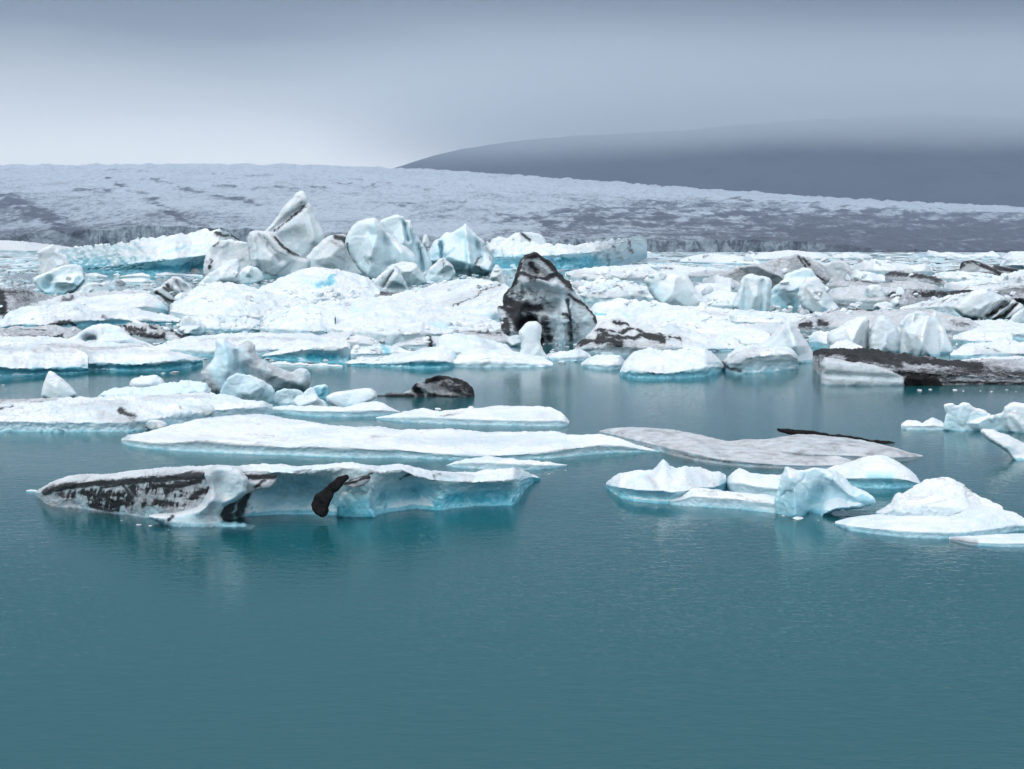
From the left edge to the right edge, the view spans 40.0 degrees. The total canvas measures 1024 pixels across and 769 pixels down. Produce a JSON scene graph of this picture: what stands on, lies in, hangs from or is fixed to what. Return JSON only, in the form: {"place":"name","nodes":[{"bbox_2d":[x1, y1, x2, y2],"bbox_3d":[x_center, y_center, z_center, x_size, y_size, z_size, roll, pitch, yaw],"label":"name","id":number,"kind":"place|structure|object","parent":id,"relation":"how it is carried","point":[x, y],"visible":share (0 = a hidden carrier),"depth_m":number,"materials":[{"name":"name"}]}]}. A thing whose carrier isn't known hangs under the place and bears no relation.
{"place":"outdoors","nodes":[
{"label":"outdoors","id":0,"kind":"place"},
{"bbox_2d":[0,252,1023,768],"bbox_3d":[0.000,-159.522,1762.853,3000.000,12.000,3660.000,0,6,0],"label":"lagoon water","id":1,"kind":"structure","parent":0,"point":[574,652],"depth_m":66.59,"materials":[{"name":"liquid"}]},
{"bbox_2d":[0,286,53,317],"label":"ice floe","id":2,"kind":"object","parent":1,"relation":"on","point":[13,299],"visible":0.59,"depth_m":163.33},
{"bbox_2d":[0,240,72,252],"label":"ice floe","id":3,"kind":"object","parent":1,"relation":"on","point":[18,246],"visible":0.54,"depth_m":1710.44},
{"bbox_2d":[0,325,81,338],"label":"ice floe","id":4,"kind":"object","parent":1,"relation":"on","point":[50,331],"visible":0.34,"depth_m":117.34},
{"bbox_2d":[0,343,88,398],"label":"ice floe","id":5,"kind":"object","parent":1,"relation":"on","point":[22,360],"visible":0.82,"depth_m":88.23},
{"bbox_2d":[37,244,69,273],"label":"ice block","id":6,"kind":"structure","parent":1,"relation":"on","point":[51,256],"depth_m":355.69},
{"bbox_2d":[33,264,84,293],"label":"ice block","id":7,"kind":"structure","parent":1,"relation":"on","point":[53,281],"depth_m":237.67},
{"bbox_2d":[0,336,169,351],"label":"ice floe","id":8,"kind":"object","parent":1,"relation":"on","point":[81,345],"visible":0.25,"depth_m":105.79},
{"bbox_2d":[30,289,149,305],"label":"ice floe","id":9,"kind":"object","parent":1,"relation":"on","point":[63,298],"visible":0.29,"depth_m":186.46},
{"bbox_2d":[0,302,180,327],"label":"ice floe","id":10,"kind":"object","parent":1,"relation":"on","point":[82,316],"visible":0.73,"depth_m":142.78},
{"bbox_2d":[62,323,154,346],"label":"ice block","id":11,"kind":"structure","parent":1,"relation":"on","point":[101,332],"depth_m":107.50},
{"bbox_2d":[59,293,167,313],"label":"ice floe","id":12,"kind":"object","parent":1,"relation":"on","point":[148,302],"visible":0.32,"depth_m":162.81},
{"bbox_2d":[0,392,272,497],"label":"ice floe","id":13,"kind":"object","parent":1,"relation":"on","point":[124,414],"visible":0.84,"depth_m":60.88,"materials":[{"name":"ice"}]},
{"bbox_2d":[41,371,76,398],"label":"ice boulder","id":14,"kind":"object","parent":13,"relation":"on","point":[55,385],"visible":0.88,"depth_m":72.17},
{"bbox_2d":[180,397,214,416],"bbox_3d":[-14.403,1.049,64.409,1.596,0.946,0.976,0,6,0],"label":"ice boulder","id":15,"kind":"object","parent":13,"relation":"on","point":[197,405],"visible":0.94,"depth_m":64.00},
{"bbox_2d":[86,347,202,397],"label":"ice floe","id":16,"kind":"object","parent":1,"relation":"on","point":[132,359],"visible":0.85,"depth_m":90.94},
{"bbox_2d":[60,228,240,275],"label":"iceberg","id":17,"kind":"object","parent":1,"relation":"on","point":[176,253],"visible":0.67,"depth_m":380.72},
{"bbox_2d":[115,322,187,342],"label":"ice floe","id":18,"kind":"object","parent":1,"relation":"on","point":[144,331],"visible":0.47,"depth_m":118.87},
{"bbox_2d":[98,380,210,396],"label":"ice slab","id":19,"kind":"structure","parent":1,"relation":"on","point":[183,386],"depth_m":73.57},
{"bbox_2d":[129,375,164,387],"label":"ice boulder","id":20,"kind":"object","parent":19,"relation":"on","point":[146,381],"visible":0.63,"depth_m":74.79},
{"bbox_2d":[151,276,192,304],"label":"ice block","id":21,"kind":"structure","parent":1,"relation":"on","point":[177,285],"depth_m":190.46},
{"bbox_2d":[155,342,215,368],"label":"ice floe","id":22,"kind":"object","parent":1,"relation":"on","point":[201,349],"visible":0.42,"depth_m":103.37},
{"bbox_2d":[177,315,206,334],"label":"ice block","id":23,"kind":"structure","parent":1,"relation":"on","point":[187,322],"depth_m":128.28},
{"bbox_2d":[179,314,259,332],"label":"ice floe","id":24,"kind":"object","parent":1,"relation":"on","point":[212,324],"visible":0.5,"depth_m":131.56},
{"bbox_2d":[197,259,241,286],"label":"ice block","id":25,"kind":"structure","parent":1,"relation":"on","point":[223,273],"depth_m":264.14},
{"bbox_2d":[203,239,251,276],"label":"ice block","id":26,"kind":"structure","parent":1,"relation":"on","point":[219,253],"depth_m":326.53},
{"bbox_2d":[170,281,299,319],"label":"ice floe","id":27,"kind":"object","parent":1,"relation":"on","point":[227,295],"visible":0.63,"depth_m":157.50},
{"bbox_2d":[239,266,263,283],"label":"ice block","id":28,"kind":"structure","parent":1,"relation":"on","point":[250,274],"depth_m":299.80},
{"bbox_2d":[200,338,310,404],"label":"iceberg","id":29,"kind":"object","parent":1,"relation":"on","point":[244,371],"visible":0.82,"depth_m":75.42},
{"bbox_2d":[165,332,349,355],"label":"ice floe","id":30,"kind":"object","parent":1,"relation":"on","point":[265,342],"visible":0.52,"depth_m":111.15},
{"bbox_2d":[247,230,310,277],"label":"iceberg","id":31,"kind":"object","parent":1,"relation":"on","point":[272,255],"visible":0.79,"depth_m":355.80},
{"bbox_2d":[36,462,539,618],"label":"iceberg","id":32,"kind":"object","parent":1,"relation":"on","point":[111,558],"visible":1,"depth_m":41.92,"materials":[{"name":"white"}]},
{"bbox_2d":[265,191,324,257],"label":"iceberg","id":33,"kind":"object","parent":1,"relation":"on","point":[295,227],"visible":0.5,"depth_m":428.36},
{"bbox_2d":[260,304,335,335],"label":"ice floe","id":34,"kind":"object","parent":1,"relation":"on","point":[297,319],"visible":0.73,"depth_m":127.71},
{"bbox_2d":[262,343,350,405],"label":"iceberg","id":35,"kind":"object","parent":1,"relation":"on","point":[337,354],"visible":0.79,"depth_m":96.58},
{"bbox_2d":[270,361,342,392],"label":"ice floe","id":36,"kind":"object","parent":1,"relation":"on","point":[282,364],"visible":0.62,"depth_m":93.16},
{"bbox_2d":[259,267,379,300],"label":"ice floe","id":37,"kind":"object","parent":1,"relation":"on","point":[306,282],"visible":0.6,"depth_m":201.87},
{"bbox_2d":[305,234,363,275],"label":"iceberg","id":38,"kind":"object","parent":1,"relation":"on","point":[330,252],"visible":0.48,"depth_m":378.62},
{"bbox_2d":[272,387,399,426],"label":"iceberg","id":39,"kind":"object","parent":1,"relation":"on","point":[354,404],"visible":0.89,"depth_m":67.11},
{"bbox_2d":[320,332,381,346],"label":"ice floe","id":40,"kind":"object","parent":1,"relation":"on","point":[365,340],"visible":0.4,"depth_m":112.63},
{"bbox_2d":[345,217,416,279],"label":"iceberg","id":41,"kind":"object","parent":1,"relation":"on","point":[375,248],"visible":0.77,"depth_m":326.42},
{"bbox_2d":[351,345,412,358],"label":"ice floe","id":42,"kind":"object","parent":1,"relation":"on","point":[387,350],"visible":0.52,"depth_m":102.31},
{"bbox_2d":[121,414,660,537],"bbox_3d":[-5.203,3.598,56.143,20.777,3.821,11.334,3,6,27],"label":"ice floe","id":43,"kind":"object","parent":1,"relation":"on","point":[268,436],"visible":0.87,"depth_m":54.55,"materials":[{"name":"ice"}]},
{"bbox_2d":[374,267,408,291],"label":"ice block","id":44,"kind":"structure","parent":1,"relation":"on","point":[390,279],"depth_m":238.08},
{"bbox_2d":[347,346,456,411],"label":"ice floe","id":45,"kind":"object","parent":1,"relation":"on","point":[435,357],"visible":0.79,"depth_m":93.41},
{"bbox_2d":[383,261,426,284],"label":"ice block","id":46,"kind":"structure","parent":1,"relation":"on","point":[411,273],"depth_m":291.83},
{"bbox_2d":[380,214,431,275],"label":"iceberg","id":47,"kind":"object","parent":1,"relation":"on","point":[400,229],"visible":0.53,"depth_m":357.91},
{"bbox_2d":[314,296,500,344],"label":"ice floe","id":48,"kind":"object","parent":1,"relation":"on","point":[411,318],"visible":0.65,"depth_m":129.34,"materials":[{"name":"ice"}]},
{"bbox_2d":[392,335,439,347],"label":"ice floe","id":49,"kind":"object","parent":1,"relation":"on","point":[415,343],"visible":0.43,"depth_m":111.23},
{"bbox_2d":[376,375,474,406],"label":"iceberg","id":50,"kind":"object","parent":1,"relation":"on","point":[441,385],"visible":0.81,"depth_m":75.19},
{"bbox_2d":[425,258,454,280],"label":"ice block","id":51,"kind":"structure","parent":1,"relation":"on","point":[441,268],"depth_m":325.51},
{"bbox_2d":[391,278,508,321],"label":"ice floe","id":52,"kind":"object","parent":1,"relation":"on","point":[476,300],"visible":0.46,"depth_m":164.15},
{"bbox_2d":[428,223,493,274],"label":"iceberg","id":53,"kind":"object","parent":1,"relation":"on","point":[463,249],"visible":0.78,"depth_m":393.24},
{"bbox_2d":[376,405,568,433],"bbox_3d":[-1.392,2.488,64.473,7.324,2.826,7.114,-4,7,-32],"label":"ice floe","id":54,"kind":"object","parent":1,"relation":"on","point":[502,416],"visible":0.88,"depth_m":63.71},
{"bbox_2d":[435,333,512,355],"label":"ice floe","id":55,"kind":"object","parent":1,"relation":"on","point":[457,343],"visible":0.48,"depth_m":101.98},
{"bbox_2d":[460,330,509,344],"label":"ice floe","id":56,"kind":"object","parent":1,"relation":"on","point":[501,336],"visible":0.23,"depth_m":113.91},
{"bbox_2d":[453,348,552,409],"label":"ice floe","id":57,"kind":"object","parent":1,"relation":"on","point":[484,358],"visible":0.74,"depth_m":93.11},
{"bbox_2d":[0,279,1007,363],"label":"brash rubble","id":58,"kind":"object","parent":1,"relation":"on","point":[159,343],"visible":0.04,"depth_m":188.99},
{"bbox_2d":[0,252,1008,296],"bbox_3d":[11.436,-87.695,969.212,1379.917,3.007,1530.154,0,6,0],"label":"brash ice","id":59,"kind":"structure","parent":1,"relation":"on","point":[16,264],"depth_m":690.84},
{"bbox_2d":[446,455,566,514],"bbox_3d":[-0.189,3.679,50.782,4.401,2.071,1.886,0,6,0],"label":"ice floe","id":60,"kind":"object","parent":1,"relation":"on","point":[550,503],"visible":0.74,"depth_m":50.80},
{"bbox_2d":[487,232,545,256],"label":"iceberg","id":61,"kind":"object","parent":1,"relation":"on","point":[521,237],"visible":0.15,"depth_m":495.30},
{"bbox_2d":[519,321,548,359],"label":"ice pillar","id":62,"kind":"structure","parent":1,"relation":"on","point":[530,332],"depth_m":98.52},
{"bbox_2d":[497,252,596,350],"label":"iceberg","id":63,"kind":"object","parent":1,"relation":"on","point":[541,291],"visible":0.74,"depth_m":115.33,"materials":[{"name":"ice"}]},
{"bbox_2d":[486,236,646,269],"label":"iceberg","id":64,"kind":"object","parent":1,"relation":"on","point":[596,253],"visible":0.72,"depth_m":486.50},
{"bbox_2d":[547,349,590,395],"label":"ice floe","id":65,"kind":"object","parent":1,"relation":"on","point":[577,355],"visible":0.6,"depth_m":98.44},
{"bbox_2d":[581,354,624,410],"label":"ice floe","id":66,"kind":"object","parent":1,"relation":"on","point":[606,362],"visible":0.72,"depth_m":91.73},
{"bbox_2d":[572,278,653,302],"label":"ice floe","id":67,"kind":"object","parent":1,"relation":"on","point":[622,289],"visible":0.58,"depth_m":201.33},
{"bbox_2d":[565,263,728,282],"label":"ice floe","id":68,"kind":"object","parent":1,"relation":"on","point":[640,277],"visible":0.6,"depth_m":319.85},
{"bbox_2d":[575,318,744,414],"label":"ice floe","id":69,"kind":"object","parent":1,"relation":"on","point":[615,336],"visible":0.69,"depth_m":106.82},
{"bbox_2d":[619,346,723,431],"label":"ice floe","id":70,"kind":"object","parent":1,"relation":"on","point":[648,363],"visible":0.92,"depth_m":86.02,"materials":[{"name":"ice"}]},
{"bbox_2d":[644,272,700,306],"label":"ice boulder","id":71,"kind":"object","parent":1,"relation":"on","point":[675,289],"visible":0.77,"depth_m":180.74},
{"bbox_2d":[590,298,769,345],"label":"ice floe","id":72,"kind":"object","parent":1,"relation":"on","point":[658,314],"visible":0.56,"depth_m":121.21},
{"bbox_2d":[699,290,736,309],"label":"ice floe","id":73,"kind":"object","parent":1,"relation":"on","point":[730,296],"visible":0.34,"depth_m":179.25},
{"bbox_2d":[680,253,759,264],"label":"ice floe","id":74,"kind":"object","parent":1,"relation":"on","point":[713,258],"visible":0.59,"depth_m":602.10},
{"bbox_2d":[606,459,875,590],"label":"iceberg","id":75,"kind":"object","parent":1,"relation":"on","point":[741,530],"visible":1,"depth_m":43.00,"materials":[{"name":"ice"}]},
{"bbox_2d":[676,305,809,323],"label":"ice floe","id":76,"kind":"object","parent":1,"relation":"on","point":[755,316],"visible":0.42,"depth_m":143.49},
{"bbox_2d":[732,274,771,310],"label":"ice block","id":77,"kind":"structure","parent":1,"relation":"on","point":[754,291],"depth_m":170.01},
{"bbox_2d":[722,344,798,425],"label":"ice floe","id":78,"kind":"object","parent":1,"relation":"on","point":[755,360],"visible":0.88,"depth_m":89.44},
{"bbox_2d":[599,427,922,545],"bbox_3d":[9.552,3.650,55.880,9.310,3.296,12.895,-2,6,-23],"label":"ice floe","id":79,"kind":"object","parent":1,"relation":"on","point":[776,456],"visible":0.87,"depth_m":53.11,"materials":[{"name":"ice"}]},
{"bbox_2d":[738,322,799,335],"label":"ice floe","id":80,"kind":"object","parent":1,"relation":"on","point":[770,328],"visible":0.15,"depth_m":121.34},
{"bbox_2d":[722,254,829,287],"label":"iceberg","id":81,"kind":"object","parent":1,"relation":"on","point":[772,270],"visible":0.5,"depth_m":268.63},
{"bbox_2d":[757,320,812,371],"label":"ice block","id":82,"kind":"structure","parent":1,"relation":"on","point":[787,334],"depth_m":96.87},
{"bbox_2d":[750,250,832,260],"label":"ice floe","id":83,"kind":"object","parent":1,"relation":"on","point":[766,256],"visible":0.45,"depth_m":767.53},
{"bbox_2d":[770,268,816,312],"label":"ice block","id":84,"kind":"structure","parent":1,"relation":"on","point":[784,296],"depth_m":183.17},
{"bbox_2d":[797,277,838,312],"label":"ice block","id":85,"kind":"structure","parent":1,"relation":"on","point":[806,294],"depth_m":168.61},
{"bbox_2d":[808,330,828,387],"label":"ice floe","id":86,"kind":"object","parent":1,"relation":"on","point":[817,339],"visible":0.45,"depth_m":111.51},
{"bbox_2d":[807,256,851,282],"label":"ice block","id":87,"kind":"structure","parent":1,"relation":"on","point":[836,270],"depth_m":309.63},
{"bbox_2d":[777,428,894,446],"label":"ash slab","id":88,"kind":"structure","parent":1,"relation":"on","point":[806,432],"depth_m":57.43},
{"bbox_2d":[827,317,868,348],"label":"ice block","id":89,"kind":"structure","parent":1,"relation":"on","point":[855,330],"depth_m":107.68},
{"bbox_2d":[826,278,882,288],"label":"ice floe","id":90,"kind":"object","parent":1,"relation":"on","point":[844,283],"visible":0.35,"depth_m":261.28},
{"bbox_2d":[829,285,896,305],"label":"ice floe","id":91,"kind":"object","parent":1,"relation":"on","point":[850,294],"visible":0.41,"depth_m":192.56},
{"bbox_2d":[823,455,919,558],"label":"iceberg","id":92,"kind":"object","parent":1,"relation":"on","point":[883,477],"visible":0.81,"depth_m":46.84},
{"bbox_2d":[869,315,900,352],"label":"ice block","id":93,"kind":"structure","parent":1,"relation":"on","point":[884,335],"depth_m":106.20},
{"bbox_2d":[793,308,980,377],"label":"ice floe","id":94,"kind":"object","parent":1,"relation":"on","point":[835,319],"visible":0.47,"depth_m":131.97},
{"bbox_2d":[850,259,932,274],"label":"ice floe","id":95,"kind":"object","parent":1,"relation":"on","point":[872,266],"visible":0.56,"depth_m":389.68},
{"bbox_2d":[881,280,941,291],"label":"ice floe","id":96,"kind":"object","parent":1,"relation":"on","point":[915,285],"visible":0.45,"depth_m":240.78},
{"bbox_2d":[897,311,925,339],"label":"ice block","id":97,"kind":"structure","parent":1,"relation":"on","point":[908,319],"depth_m":116.15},
{"bbox_2d":[884,270,947,285],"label":"ice floe","id":98,"kind":"object","parent":1,"relation":"on","point":[896,275],"visible":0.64,"depth_m":296.61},
{"bbox_2d":[884,289,949,307],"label":"ice floe","id":99,"kind":"object","parent":1,"relation":"on","point":[908,297],"visible":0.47,"depth_m":185.08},
{"bbox_2d":[812,347,1023,445],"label":"iceberg","id":100,"kind":"object","parent":1,"relation":"on","point":[860,367],"visible":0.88,"depth_m":81.80,"materials":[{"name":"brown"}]},
{"bbox_2d":[900,315,940,355],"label":"ice block","id":101,"kind":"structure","parent":1,"relation":"on","point":[920,336],"depth_m":102.96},
{"bbox_2d":[833,477,1023,633],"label":"iceberg","id":102,"kind":"object","parent":1,"relation":"on","point":[905,583],"visible":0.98,"depth_m":39.15,"materials":[{"name":"ice"}]},
{"bbox_2d":[900,292,969,316],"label":"ice floe","id":103,"kind":"object","parent":1,"relation":"on","point":[945,306],"visible":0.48,"depth_m":165.28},
{"bbox_2d":[930,311,952,356],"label":"ice block","id":104,"kind":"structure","parent":1,"relation":"on","point":[946,347],"depth_m":104.86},
{"bbox_2d":[901,402,1010,474],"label":"iceberg","id":105,"kind":"object","parent":1,"relation":"on","point":[963,418],"visible":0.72,"depth_m":61.28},
{"bbox_2d":[924,250,999,257],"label":"ice floe","id":106,"kind":"object","parent":1,"relation":"on","point":[931,254],"visible":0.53,"depth_m":953.40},
{"bbox_2d":[932,271,996,281],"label":"ice floe","id":107,"kind":"object","parent":1,"relation":"on","point":[950,276],"visible":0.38,"depth_m":318.98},
{"bbox_2d":[952,329,1012,348],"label":"ice floe","id":108,"kind":"object","parent":1,"relation":"on","point":[974,336],"visible":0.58,"depth_m":116.17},
{"bbox_2d":[944,269,1023,291],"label":"ice floe","id":109,"kind":"object","parent":1,"relation":"on","point":[970,284],"visible":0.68,"depth_m":240.72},
{"bbox_2d":[948,533,1023,601],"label":"ice floe","id":110,"kind":"object","parent":1,"relation":"on","point":[995,572],"visible":1,"depth_m":37.63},
{"bbox_2d":[949,337,1023,359],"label":"ice floe","id":111,"kind":"object","parent":1,"relation":"on","point":[1003,347],"visible":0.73,"depth_m":102.26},
{"bbox_2d":[959,260,1016,275],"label":"iceberg","id":112,"kind":"object","parent":1,"relation":"on","point":[970,266],"visible":0.69,"depth_m":380.80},
{"bbox_2d":[954,289,1023,318],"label":"ice block","id":113,"kind":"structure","parent":1,"relation":"on","point":[981,304],"depth_m":153.80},
{"bbox_2d":[968,319,1023,339],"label":"ice floe","id":114,"kind":"object","parent":1,"relation":"on","point":[1016,329],"visible":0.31,"depth_m":126.36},
{"bbox_2d":[981,429,1023,469],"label":"ice slab","id":115,"kind":"structure","parent":1,"relation":"on","point":[1012,447],"depth_m":52.89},
{"bbox_2d":[996,285,1023,301],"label":"ice block","id":116,"kind":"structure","parent":1,"relation":"on","point":[1018,296],"depth_m":201.00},
{"bbox_2d":[1003,402,1023,437],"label":"ice boulder","id":117,"kind":"object","parent":1,"relation":"on","point":[1013,414],"visible":0.98,"depth_m":60.47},
{"bbox_2d":[0,163,1023,251],"bbox_3d":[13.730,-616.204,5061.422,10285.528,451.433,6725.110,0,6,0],"label":"glacier","id":118,"kind":"object","parent":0,"point":[78,205],"visible":0.94,"depth_m":3167.08,"materials":[{"name":"ice"}]},
{"bbox_2d":[0,0,1023,167],"label":"sky","id":119,"kind":"structure","parent":0,"point":[370,83],"materials":[{"name":"grey"}]},
{"bbox_2d":[396,114,1023,206],"bbox_3d":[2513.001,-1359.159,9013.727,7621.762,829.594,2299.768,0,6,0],"label":"mountain","id":120,"kind":"structure","parent":0,"point":[947,159],"depth_m":9039.39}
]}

